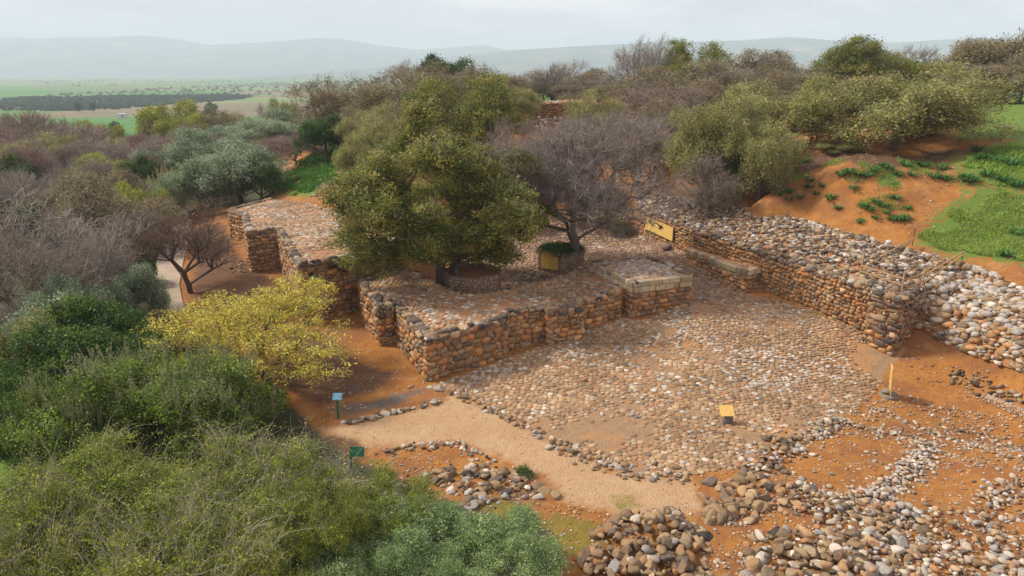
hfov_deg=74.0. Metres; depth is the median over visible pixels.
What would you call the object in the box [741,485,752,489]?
boulder
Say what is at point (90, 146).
bare tree
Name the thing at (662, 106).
bare tree
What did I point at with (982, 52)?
bare tree
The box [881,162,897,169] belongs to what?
squill
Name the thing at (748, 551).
boulder
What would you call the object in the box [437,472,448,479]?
boulder
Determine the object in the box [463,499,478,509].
boulder
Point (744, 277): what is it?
stone bench
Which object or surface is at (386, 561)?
olive shrub
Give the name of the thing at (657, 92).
bare tree
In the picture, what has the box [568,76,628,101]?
bare tree
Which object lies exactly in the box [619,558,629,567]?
boulder
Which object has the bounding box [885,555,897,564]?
boulder
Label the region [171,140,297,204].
olive tree
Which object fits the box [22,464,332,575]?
thorn tree
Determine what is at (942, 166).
squill
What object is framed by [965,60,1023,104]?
oak tree
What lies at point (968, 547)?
boulder
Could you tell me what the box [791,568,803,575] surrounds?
boulder
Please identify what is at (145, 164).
evergreen bush
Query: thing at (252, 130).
olive tree
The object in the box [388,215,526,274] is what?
evergreen bush
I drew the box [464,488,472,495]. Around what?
boulder
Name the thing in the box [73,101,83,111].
evergreen bush
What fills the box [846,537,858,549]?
boulder
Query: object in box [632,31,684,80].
bare tree
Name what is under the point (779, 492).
boulder
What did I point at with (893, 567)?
boulder
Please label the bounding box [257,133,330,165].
bare tree
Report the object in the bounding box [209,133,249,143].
bare tree
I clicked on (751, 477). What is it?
boulder
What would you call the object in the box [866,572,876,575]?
boulder
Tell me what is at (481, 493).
boulder
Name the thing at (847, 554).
boulder
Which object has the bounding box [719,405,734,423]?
yellow sign
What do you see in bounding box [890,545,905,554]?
boulder
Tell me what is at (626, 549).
boulder
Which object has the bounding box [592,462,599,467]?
boulder
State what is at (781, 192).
squill
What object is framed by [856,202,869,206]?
squill
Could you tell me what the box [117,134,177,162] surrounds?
bare tree
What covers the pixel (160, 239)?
bare tree
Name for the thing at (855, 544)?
boulder
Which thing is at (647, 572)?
boulder
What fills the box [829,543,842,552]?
boulder
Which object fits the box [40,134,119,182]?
bare tree
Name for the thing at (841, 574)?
boulder
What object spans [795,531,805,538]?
boulder
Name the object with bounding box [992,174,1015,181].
squill
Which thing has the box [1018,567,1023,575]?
boulder
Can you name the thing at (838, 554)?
boulder
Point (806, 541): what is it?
boulder
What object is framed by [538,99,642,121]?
wall
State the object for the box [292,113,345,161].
evergreen tree
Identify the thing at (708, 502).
boulder
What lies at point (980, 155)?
squill
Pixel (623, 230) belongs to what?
evergreen bush
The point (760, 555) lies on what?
boulder
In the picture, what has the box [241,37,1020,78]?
hills
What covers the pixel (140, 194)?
green tree
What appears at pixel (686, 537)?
boulder
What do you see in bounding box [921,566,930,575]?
boulder
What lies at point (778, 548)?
boulder
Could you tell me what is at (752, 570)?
boulder
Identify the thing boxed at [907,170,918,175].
squill
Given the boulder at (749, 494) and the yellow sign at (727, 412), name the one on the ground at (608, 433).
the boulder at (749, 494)
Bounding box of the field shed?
[117,113,126,117]
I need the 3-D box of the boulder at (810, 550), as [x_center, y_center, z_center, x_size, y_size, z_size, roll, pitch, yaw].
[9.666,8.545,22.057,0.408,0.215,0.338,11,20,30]
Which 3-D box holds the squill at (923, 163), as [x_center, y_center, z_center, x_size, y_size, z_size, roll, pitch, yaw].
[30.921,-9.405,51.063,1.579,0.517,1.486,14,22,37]
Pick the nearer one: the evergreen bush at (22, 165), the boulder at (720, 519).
the boulder at (720, 519)
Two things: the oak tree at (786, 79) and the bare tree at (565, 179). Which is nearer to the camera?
the bare tree at (565, 179)
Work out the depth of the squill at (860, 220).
47.56 m
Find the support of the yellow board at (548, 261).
attached to the stone planter at (566, 264)
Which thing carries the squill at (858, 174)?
on the ground at (608, 433)
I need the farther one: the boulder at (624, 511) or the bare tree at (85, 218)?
the bare tree at (85, 218)
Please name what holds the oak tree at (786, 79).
on the ground at (608, 433)
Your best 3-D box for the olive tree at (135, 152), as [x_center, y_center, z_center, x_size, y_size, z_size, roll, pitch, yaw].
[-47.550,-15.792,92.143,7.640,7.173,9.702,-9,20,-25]
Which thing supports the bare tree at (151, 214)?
on the ground at (608, 433)
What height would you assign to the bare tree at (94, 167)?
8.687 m
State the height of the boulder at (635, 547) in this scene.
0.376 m
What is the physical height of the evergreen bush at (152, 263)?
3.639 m
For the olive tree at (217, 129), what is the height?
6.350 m
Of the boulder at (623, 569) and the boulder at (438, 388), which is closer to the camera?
the boulder at (623, 569)
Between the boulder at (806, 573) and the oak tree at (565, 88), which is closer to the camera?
the boulder at (806, 573)
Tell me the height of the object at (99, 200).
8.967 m
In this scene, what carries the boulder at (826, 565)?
on the boulder at (831, 570)
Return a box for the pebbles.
[278,127,1023,575]
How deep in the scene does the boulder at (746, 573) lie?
21.20 m
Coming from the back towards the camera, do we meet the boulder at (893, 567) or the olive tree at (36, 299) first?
the olive tree at (36, 299)
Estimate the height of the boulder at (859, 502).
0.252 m
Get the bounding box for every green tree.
[65,151,168,192]
[75,117,128,142]
[106,179,174,233]
[130,97,199,138]
[150,112,209,139]
[267,96,298,122]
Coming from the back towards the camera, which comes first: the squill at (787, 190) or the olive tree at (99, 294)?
the squill at (787, 190)
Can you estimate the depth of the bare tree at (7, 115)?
134.30 m
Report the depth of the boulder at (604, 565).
21.55 m
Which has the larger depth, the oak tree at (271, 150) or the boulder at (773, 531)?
the oak tree at (271, 150)
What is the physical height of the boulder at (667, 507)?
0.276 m
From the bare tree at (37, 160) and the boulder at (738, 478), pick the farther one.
the bare tree at (37, 160)
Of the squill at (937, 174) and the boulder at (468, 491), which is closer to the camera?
the boulder at (468, 491)
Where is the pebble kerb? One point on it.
(1000, 404)
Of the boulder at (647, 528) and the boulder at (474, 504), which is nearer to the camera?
the boulder at (647, 528)
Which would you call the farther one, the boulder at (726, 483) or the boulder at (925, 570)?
the boulder at (726, 483)
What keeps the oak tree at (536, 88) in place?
on the ground at (608, 433)
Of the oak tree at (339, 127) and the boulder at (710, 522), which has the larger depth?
the oak tree at (339, 127)
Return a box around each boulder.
[368,414,376,421]
[380,410,389,415]
[431,476,438,484]
[432,469,442,474]
[433,385,443,391]
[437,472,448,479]
[444,475,452,482]
[446,485,455,494]
[460,495,473,505]
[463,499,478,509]
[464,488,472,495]
[472,492,486,497]
[479,471,490,477]
[489,475,503,481]
[490,480,500,489]
[500,488,511,495]
[532,481,544,489]
[532,493,544,499]
[538,486,550,494]
[550,490,560,500]
[576,554,584,566]
[580,553,588,562]
[582,546,591,556]
[583,562,592,575]
[590,549,602,558]
[591,531,600,539]
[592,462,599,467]
[592,542,604,550]
[593,557,603,566]
[595,527,604,533]
[599,563,607,572]
[604,522,612,533]
[607,568,614,575]
[608,558,620,573]
[610,514,621,525]
[610,546,622,560]
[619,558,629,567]
[620,564,626,574]
[621,509,631,514]
[621,538,632,545]
[621,545,632,554]
[627,564,639,573]
[629,558,641,567]
[630,514,640,521]
[630,523,638,534]
[630,538,640,552]
[634,552,644,558]
[640,555,647,570]
[643,512,656,521]
[644,522,651,532]
[644,559,655,569]
[644,569,654,575]
[656,514,663,523]
[658,532,670,537]
[658,546,666,554]
[659,551,674,561]
[661,244,671,249]
[661,536,672,549]
[663,506,674,513]
[669,514,682,522]
[670,560,678,574]
[671,537,678,545]
[676,546,687,555]
[676,555,688,562]
[677,559,688,574]
[679,538,690,548]
[680,573,692,575]
[681,529,691,536]
[681,534,690,541]
[682,519,692,529]
[685,550,694,564]
[686,564,693,571]
[687,571,701,575]
[690,541,700,551]
[694,535,703,547]
[695,567,705,574]
[696,492,709,499]
[696,530,712,541]
[700,546,711,552]
[701,476,715,486]
[701,558,710,568]
[703,503,722,512]
[704,509,716,520]
[704,516,715,524]
[705,500,712,504]
[707,520,713,525]
[715,514,725,524]
[716,508,727,521]
[719,488,730,499]
[720,481,733,488]
[722,496,734,503]
[724,502,738,508]
[726,486,737,495]
[727,505,739,514]
[727,510,738,520]
[733,474,746,483]
[734,497,743,507]
[737,486,746,496]
[738,467,748,475]
[739,502,751,508]
[739,508,747,516]
[740,570,752,575]
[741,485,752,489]
[743,517,755,523]
[743,547,755,556]
[744,496,752,504]
[745,472,756,481]
[745,490,754,500]
[745,568,760,575]
[746,558,759,570]
[747,489,757,498]
[747,534,758,542]
[750,510,758,520]
[751,500,763,512]
[754,547,764,553]
[755,494,770,501]
[755,529,767,541]
[755,551,768,565]
[759,478,774,486]
[760,443,770,448]
[761,567,775,575]
[762,501,771,511]
[763,482,771,490]
[766,526,779,539]
[773,537,787,542]
[773,543,783,553]
[776,488,784,496]
[776,528,791,539]
[781,550,795,559]
[783,540,792,548]
[785,568,796,575]
[788,561,799,568]
[790,499,802,505]
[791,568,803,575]
[793,546,809,559]
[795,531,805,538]
[796,558,807,567]
[797,525,812,537]
[800,538,812,544]
[802,570,811,575]
[803,545,815,555]
[805,569,817,574]
[820,553,832,561]
[820,560,832,569]
[820,572,830,575]
[821,568,834,572]
[824,526,835,535]
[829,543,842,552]
[832,537,844,546]
[832,565,839,574]
[833,549,844,561]
[838,558,848,572]
[838,572,846,575]
[844,529,861,539]
[845,552,852,559]
[846,521,859,529]
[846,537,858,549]
[850,542,863,547]
[850,555,868,570]
[851,550,863,555]
[855,499,866,506]
[855,557,863,562]
[858,533,869,541]
[860,570,867,575]
[861,527,872,535]
[861,540,868,546]
[864,561,878,575]
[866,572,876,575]
[867,537,880,547]
[876,561,885,568]
[879,564,892,573]
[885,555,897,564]
[887,537,895,543]
[889,528,902,536]
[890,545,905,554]
[890,565,899,573]
[896,535,908,548]
[899,569,910,575]
[904,554,913,563]
[911,513,920,518]
[915,536,928,542]
[915,550,923,559]
[916,525,929,534]
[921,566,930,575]
[922,519,933,527]
[960,542,972,551]
[984,551,996,560]
[988,573,1000,575]
[990,565,1005,574]
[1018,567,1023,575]
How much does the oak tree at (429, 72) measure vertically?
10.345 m
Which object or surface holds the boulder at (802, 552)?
on the boulder
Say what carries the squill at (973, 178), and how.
on the ground at (608, 433)
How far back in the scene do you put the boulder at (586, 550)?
22.08 m
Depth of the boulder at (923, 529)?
23.14 m
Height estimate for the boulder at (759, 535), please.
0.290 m
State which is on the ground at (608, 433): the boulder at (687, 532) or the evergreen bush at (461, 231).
the boulder at (687, 532)
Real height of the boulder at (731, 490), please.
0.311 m
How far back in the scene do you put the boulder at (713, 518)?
23.79 m
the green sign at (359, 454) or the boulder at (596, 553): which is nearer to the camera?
the boulder at (596, 553)
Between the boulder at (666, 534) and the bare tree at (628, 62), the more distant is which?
the bare tree at (628, 62)
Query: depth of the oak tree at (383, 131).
67.48 m
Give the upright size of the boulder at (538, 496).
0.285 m
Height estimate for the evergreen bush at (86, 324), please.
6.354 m
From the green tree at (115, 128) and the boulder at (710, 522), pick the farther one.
the green tree at (115, 128)
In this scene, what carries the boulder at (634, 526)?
on the ground at (608, 433)
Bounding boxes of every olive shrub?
[259,522,348,575]
[312,537,432,575]
[361,490,471,575]
[419,552,496,575]
[449,499,573,575]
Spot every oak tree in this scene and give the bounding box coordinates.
[0,128,69,188]
[0,300,60,402]
[15,168,99,242]
[17,242,97,301]
[40,132,131,158]
[92,167,153,229]
[116,118,167,155]
[165,119,213,143]
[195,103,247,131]
[247,139,287,161]
[281,70,359,126]
[313,94,564,285]
[327,97,399,149]
[328,65,441,120]
[328,88,403,149]
[330,133,403,193]
[354,102,433,184]
[360,97,437,175]
[388,57,468,113]
[393,70,532,148]
[394,78,453,133]
[449,66,476,113]
[452,62,534,104]
[488,79,547,128]
[521,79,571,101]
[541,80,575,99]
[549,71,610,101]
[561,87,627,150]
[572,67,628,96]
[591,76,651,101]
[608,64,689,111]
[647,58,759,112]
[650,76,729,116]
[659,37,737,93]
[659,80,765,189]
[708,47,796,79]
[717,99,817,201]
[723,67,805,112]
[727,67,870,146]
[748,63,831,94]
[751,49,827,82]
[777,83,811,115]
[779,67,862,97]
[785,58,1023,150]
[806,33,944,98]
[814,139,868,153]
[924,36,1023,101]
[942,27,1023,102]
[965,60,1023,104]
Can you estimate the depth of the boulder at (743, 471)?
26.43 m
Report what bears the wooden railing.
on the rubble wall at (813, 265)
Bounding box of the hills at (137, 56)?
[0,35,507,76]
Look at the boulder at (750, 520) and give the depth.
23.78 m
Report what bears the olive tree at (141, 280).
on the ground at (608, 433)
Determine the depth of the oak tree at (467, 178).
40.38 m
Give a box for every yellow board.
[541,252,557,270]
[645,218,672,240]
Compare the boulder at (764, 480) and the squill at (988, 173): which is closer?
the boulder at (764, 480)
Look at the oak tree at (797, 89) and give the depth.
86.72 m
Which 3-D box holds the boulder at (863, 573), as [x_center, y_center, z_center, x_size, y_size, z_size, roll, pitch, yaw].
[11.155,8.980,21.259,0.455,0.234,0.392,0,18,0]
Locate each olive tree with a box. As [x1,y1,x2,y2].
[0,283,90,354]
[40,266,117,319]
[105,257,174,325]
[128,148,180,176]
[146,158,218,219]
[158,123,251,169]
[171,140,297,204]
[205,120,263,146]
[221,117,301,147]
[259,107,314,126]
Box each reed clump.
[138,160,188,198]
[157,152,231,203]
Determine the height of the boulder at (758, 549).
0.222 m
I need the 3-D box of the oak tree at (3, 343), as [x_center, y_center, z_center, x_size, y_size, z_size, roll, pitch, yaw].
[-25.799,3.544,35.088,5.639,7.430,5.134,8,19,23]
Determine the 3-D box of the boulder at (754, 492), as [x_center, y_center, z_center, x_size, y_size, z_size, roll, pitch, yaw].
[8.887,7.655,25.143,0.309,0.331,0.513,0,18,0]
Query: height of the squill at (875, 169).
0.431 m
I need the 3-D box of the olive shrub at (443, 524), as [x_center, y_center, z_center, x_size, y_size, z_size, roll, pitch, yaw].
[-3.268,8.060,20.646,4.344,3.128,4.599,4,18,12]
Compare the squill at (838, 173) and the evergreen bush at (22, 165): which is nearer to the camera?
the squill at (838, 173)
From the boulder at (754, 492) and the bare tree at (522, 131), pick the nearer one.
the boulder at (754, 492)
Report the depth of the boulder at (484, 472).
26.35 m
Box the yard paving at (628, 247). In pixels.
[464,219,759,301]
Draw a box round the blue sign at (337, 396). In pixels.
[332,393,341,418]
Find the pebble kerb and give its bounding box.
[981,394,1023,419]
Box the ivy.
[535,240,587,258]
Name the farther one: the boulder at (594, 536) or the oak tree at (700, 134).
the oak tree at (700, 134)
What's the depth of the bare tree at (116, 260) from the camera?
43.30 m
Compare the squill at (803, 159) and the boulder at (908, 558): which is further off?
the squill at (803, 159)
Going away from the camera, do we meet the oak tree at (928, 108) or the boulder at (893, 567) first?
the boulder at (893, 567)
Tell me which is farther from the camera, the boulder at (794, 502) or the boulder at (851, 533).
the boulder at (794, 502)
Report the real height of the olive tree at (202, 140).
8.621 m
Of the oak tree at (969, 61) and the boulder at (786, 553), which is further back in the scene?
the oak tree at (969, 61)
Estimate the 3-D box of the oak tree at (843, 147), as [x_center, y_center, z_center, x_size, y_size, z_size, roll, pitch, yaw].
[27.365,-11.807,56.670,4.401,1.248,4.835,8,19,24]
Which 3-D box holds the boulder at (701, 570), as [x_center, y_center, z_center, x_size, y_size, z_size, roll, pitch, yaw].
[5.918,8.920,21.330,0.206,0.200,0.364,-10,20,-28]
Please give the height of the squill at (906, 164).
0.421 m
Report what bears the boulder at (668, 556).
on the boulder
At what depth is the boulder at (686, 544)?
22.14 m
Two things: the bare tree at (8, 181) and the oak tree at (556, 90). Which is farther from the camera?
the oak tree at (556, 90)
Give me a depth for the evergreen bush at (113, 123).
388.18 m
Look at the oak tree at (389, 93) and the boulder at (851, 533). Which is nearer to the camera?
the boulder at (851, 533)
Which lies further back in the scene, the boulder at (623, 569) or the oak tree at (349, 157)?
the oak tree at (349, 157)
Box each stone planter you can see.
[443,263,500,293]
[538,241,583,275]
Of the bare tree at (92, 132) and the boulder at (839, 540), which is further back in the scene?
the bare tree at (92, 132)
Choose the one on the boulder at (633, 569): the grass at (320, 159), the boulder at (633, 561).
the boulder at (633, 561)
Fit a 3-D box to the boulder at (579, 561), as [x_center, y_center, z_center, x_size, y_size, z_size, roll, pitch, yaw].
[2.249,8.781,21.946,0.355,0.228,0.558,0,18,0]
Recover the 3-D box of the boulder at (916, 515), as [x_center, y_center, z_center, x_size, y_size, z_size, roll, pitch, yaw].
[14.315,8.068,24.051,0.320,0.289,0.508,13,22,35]
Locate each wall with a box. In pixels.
[227,198,408,325]
[357,261,624,381]
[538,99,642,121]
[590,209,635,226]
[634,191,952,333]
[914,260,1023,371]
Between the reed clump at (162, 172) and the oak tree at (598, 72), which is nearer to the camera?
the reed clump at (162, 172)
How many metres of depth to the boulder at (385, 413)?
31.23 m
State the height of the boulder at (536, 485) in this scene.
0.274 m
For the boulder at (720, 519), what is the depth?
23.77 m
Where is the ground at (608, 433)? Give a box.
[0,77,1023,575]
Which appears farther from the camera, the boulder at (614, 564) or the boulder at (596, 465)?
the boulder at (596, 465)
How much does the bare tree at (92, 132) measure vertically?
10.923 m
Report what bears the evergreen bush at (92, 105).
on the ground at (608, 433)
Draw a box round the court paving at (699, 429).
[427,295,882,475]
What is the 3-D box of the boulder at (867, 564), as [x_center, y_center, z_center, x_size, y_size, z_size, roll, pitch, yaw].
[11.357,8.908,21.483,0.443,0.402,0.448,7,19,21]
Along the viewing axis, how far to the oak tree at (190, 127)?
115.07 m
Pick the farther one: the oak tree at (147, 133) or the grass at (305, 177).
the oak tree at (147, 133)
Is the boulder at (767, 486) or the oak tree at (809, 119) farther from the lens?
the oak tree at (809, 119)
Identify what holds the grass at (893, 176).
on the ground at (608, 433)
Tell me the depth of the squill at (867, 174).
49.93 m
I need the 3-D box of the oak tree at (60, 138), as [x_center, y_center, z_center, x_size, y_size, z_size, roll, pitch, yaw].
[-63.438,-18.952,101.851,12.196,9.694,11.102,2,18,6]
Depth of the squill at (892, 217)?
46.89 m
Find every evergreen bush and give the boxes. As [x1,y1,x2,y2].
[0,152,44,192]
[0,200,40,247]
[0,292,202,400]
[0,364,156,490]
[0,370,68,470]
[6,333,294,483]
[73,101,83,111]
[87,101,95,112]
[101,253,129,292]
[108,121,122,133]
[113,152,163,187]
[128,250,158,275]
[203,100,217,115]
[233,160,288,199]
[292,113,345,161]
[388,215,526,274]
[416,52,476,105]
[515,462,533,479]
[605,218,635,237]
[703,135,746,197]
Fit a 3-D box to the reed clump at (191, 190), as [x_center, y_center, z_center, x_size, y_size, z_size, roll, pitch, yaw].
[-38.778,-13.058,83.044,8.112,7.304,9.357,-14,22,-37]
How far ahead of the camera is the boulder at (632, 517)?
23.62 m
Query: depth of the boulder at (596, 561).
21.77 m
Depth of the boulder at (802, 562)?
21.71 m
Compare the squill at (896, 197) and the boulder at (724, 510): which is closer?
the boulder at (724, 510)
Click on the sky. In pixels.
(409, 24)
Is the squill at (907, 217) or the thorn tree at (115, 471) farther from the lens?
the squill at (907, 217)
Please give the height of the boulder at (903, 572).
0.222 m
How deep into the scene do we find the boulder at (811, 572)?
21.39 m
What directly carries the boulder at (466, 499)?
on the ground at (608, 433)
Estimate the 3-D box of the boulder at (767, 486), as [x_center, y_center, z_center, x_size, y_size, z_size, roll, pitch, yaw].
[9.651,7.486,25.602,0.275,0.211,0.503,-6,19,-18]
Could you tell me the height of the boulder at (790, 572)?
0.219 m
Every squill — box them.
[775,189,786,195]
[783,188,797,192]
[799,156,812,162]
[802,183,814,187]
[814,181,825,186]
[833,171,848,175]
[839,167,858,173]
[848,183,860,189]
[853,170,866,175]
[854,217,865,222]
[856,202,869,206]
[860,170,875,176]
[864,206,877,210]
[869,165,880,171]
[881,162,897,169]
[885,214,898,220]
[886,193,903,199]
[893,170,904,175]
[894,214,909,220]
[898,160,912,166]
[899,212,911,219]
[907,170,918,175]
[914,159,932,166]
[923,171,947,177]
[932,161,952,169]
[940,174,954,179]
[953,172,974,179]
[958,175,979,182]
[967,144,985,151]
[972,151,991,159]
[977,168,996,175]
[986,155,1009,161]
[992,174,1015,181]
[995,247,1014,256]
[1003,157,1023,165]
[1006,227,1023,234]
[1008,179,1023,186]
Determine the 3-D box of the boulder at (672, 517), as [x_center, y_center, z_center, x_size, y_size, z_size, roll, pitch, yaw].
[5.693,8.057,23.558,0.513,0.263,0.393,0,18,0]
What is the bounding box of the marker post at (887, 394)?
[878,364,898,399]
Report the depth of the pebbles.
26.62 m
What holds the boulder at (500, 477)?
on the ground at (608, 433)
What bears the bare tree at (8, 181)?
on the ground at (608, 433)
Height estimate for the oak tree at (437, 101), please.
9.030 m
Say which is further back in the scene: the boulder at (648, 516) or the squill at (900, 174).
the squill at (900, 174)
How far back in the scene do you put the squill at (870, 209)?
47.76 m
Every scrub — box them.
[19,80,380,96]
[45,77,318,86]
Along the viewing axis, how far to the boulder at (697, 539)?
22.53 m
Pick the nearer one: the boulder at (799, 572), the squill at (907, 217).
the boulder at (799, 572)
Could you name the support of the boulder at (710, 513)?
on the ground at (608, 433)
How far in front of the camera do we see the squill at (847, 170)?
50.17 m
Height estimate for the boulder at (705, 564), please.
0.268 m
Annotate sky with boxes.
[0,0,1023,49]
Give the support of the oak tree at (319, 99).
on the ground at (608, 433)
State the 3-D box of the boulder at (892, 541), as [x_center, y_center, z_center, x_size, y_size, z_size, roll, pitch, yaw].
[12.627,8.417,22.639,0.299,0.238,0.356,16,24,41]
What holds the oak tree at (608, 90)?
on the ground at (608, 433)
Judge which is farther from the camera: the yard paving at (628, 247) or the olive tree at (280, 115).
the olive tree at (280, 115)
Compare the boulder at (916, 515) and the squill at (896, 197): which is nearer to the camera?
the boulder at (916, 515)
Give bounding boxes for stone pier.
[862,284,924,356]
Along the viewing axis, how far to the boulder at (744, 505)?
24.53 m
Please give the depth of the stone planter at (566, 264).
49.70 m
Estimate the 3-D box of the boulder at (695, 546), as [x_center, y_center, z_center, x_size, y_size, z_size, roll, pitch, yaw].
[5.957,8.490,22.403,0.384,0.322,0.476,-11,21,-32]
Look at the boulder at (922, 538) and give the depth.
22.74 m
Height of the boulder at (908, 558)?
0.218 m
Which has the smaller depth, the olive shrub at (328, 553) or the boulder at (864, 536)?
the olive shrub at (328, 553)
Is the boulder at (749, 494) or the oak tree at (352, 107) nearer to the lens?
the boulder at (749, 494)
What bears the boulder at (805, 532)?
on the ground at (608, 433)
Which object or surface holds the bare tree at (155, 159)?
on the ground at (608, 433)
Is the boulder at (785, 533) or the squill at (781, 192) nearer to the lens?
the boulder at (785, 533)
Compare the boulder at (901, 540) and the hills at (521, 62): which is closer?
the boulder at (901, 540)
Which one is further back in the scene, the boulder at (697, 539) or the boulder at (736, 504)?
the boulder at (736, 504)
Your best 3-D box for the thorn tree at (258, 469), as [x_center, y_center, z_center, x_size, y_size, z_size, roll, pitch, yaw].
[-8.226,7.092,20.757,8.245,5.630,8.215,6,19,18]
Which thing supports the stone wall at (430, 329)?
on the ground at (608, 433)
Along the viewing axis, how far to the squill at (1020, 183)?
46.34 m
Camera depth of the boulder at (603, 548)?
22.43 m
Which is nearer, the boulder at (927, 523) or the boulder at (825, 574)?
the boulder at (825, 574)
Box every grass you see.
[269,142,349,195]
[280,167,319,192]
[784,152,944,209]
[917,186,1023,260]
[961,142,1023,188]
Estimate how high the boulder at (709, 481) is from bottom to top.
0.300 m
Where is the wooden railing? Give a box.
[859,229,964,290]
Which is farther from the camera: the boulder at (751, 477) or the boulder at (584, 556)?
the boulder at (751, 477)
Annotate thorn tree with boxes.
[0,394,233,575]
[0,438,145,575]
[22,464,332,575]
[107,402,379,575]
[243,452,384,575]
[321,453,448,554]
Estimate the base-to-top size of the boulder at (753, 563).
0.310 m
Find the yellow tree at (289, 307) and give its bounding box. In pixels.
[130,270,365,388]
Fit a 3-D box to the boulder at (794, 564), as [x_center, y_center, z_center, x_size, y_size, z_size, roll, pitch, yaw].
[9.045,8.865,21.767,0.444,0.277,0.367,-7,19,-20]
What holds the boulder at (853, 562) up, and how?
on the ground at (608, 433)
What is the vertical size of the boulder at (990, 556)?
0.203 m
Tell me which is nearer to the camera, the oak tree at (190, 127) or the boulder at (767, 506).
the boulder at (767, 506)
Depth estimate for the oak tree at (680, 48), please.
116.26 m
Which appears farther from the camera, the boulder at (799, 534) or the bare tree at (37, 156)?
the bare tree at (37, 156)
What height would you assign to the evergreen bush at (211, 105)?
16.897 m
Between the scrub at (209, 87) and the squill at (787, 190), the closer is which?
the squill at (787, 190)
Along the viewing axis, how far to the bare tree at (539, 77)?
140.49 m
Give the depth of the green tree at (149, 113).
130.21 m
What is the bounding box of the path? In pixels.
[149,205,196,313]
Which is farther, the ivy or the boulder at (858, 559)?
the ivy
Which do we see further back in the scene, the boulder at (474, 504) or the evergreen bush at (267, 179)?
the evergreen bush at (267, 179)
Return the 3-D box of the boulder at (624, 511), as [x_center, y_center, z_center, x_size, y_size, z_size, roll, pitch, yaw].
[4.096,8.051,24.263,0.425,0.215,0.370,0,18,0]
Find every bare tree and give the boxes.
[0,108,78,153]
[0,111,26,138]
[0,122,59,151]
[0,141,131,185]
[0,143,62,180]
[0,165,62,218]
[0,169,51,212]
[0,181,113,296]
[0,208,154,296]
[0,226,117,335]
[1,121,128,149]
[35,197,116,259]
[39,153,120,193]
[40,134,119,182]
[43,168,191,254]
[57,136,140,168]
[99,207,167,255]
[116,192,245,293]
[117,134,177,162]
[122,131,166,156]
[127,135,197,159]
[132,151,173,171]
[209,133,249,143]
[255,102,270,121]
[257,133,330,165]
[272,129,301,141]
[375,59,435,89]
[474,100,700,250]
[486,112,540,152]
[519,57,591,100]
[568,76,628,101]
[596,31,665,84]
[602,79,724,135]
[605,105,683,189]
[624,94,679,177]
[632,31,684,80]
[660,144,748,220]
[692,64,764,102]
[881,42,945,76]
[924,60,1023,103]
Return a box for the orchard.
[0,92,253,110]
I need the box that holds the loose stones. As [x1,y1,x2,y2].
[229,102,1023,575]
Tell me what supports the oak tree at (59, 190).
on the ground at (608, 433)
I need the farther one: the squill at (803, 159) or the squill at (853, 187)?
the squill at (803, 159)
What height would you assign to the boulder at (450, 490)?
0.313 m
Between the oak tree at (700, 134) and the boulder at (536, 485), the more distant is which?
the oak tree at (700, 134)
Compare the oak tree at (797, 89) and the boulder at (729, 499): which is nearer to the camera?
the boulder at (729, 499)
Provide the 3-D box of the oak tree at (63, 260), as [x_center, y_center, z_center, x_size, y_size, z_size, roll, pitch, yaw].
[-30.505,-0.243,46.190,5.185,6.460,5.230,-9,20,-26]
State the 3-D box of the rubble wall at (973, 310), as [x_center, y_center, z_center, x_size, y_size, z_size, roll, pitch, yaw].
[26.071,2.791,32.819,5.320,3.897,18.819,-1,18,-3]
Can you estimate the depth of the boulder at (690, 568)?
21.16 m
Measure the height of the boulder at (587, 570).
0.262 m
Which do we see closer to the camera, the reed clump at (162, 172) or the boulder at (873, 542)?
the boulder at (873, 542)
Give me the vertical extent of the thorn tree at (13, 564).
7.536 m
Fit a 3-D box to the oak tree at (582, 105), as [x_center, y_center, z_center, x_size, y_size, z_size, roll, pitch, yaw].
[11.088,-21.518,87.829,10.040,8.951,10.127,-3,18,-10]
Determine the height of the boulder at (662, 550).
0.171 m
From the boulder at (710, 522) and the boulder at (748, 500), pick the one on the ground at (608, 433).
the boulder at (748, 500)
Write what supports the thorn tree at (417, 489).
on the ground at (608, 433)
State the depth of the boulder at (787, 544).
22.32 m
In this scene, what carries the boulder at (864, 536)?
on the ground at (608, 433)
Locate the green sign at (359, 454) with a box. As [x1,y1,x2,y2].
[350,447,363,469]
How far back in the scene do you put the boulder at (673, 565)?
21.49 m
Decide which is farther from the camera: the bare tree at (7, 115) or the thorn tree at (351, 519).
the bare tree at (7, 115)
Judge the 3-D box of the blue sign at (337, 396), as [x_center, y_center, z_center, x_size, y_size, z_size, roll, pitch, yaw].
[-7.920,5.493,30.991,0.420,1.446,0.273,0,18,0]
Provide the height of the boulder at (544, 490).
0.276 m
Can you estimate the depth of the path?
54.90 m
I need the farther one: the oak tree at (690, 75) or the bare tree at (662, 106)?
the oak tree at (690, 75)
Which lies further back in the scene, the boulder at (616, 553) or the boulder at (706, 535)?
the boulder at (706, 535)
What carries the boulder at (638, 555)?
on the boulder at (643, 559)
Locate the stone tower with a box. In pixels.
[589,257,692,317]
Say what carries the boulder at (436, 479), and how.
on the ground at (608, 433)
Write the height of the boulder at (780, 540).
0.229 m
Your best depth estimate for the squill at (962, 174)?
47.94 m
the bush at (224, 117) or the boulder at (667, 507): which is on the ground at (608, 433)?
the bush at (224, 117)
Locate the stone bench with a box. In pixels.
[685,248,761,293]
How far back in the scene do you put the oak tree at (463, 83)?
116.06 m

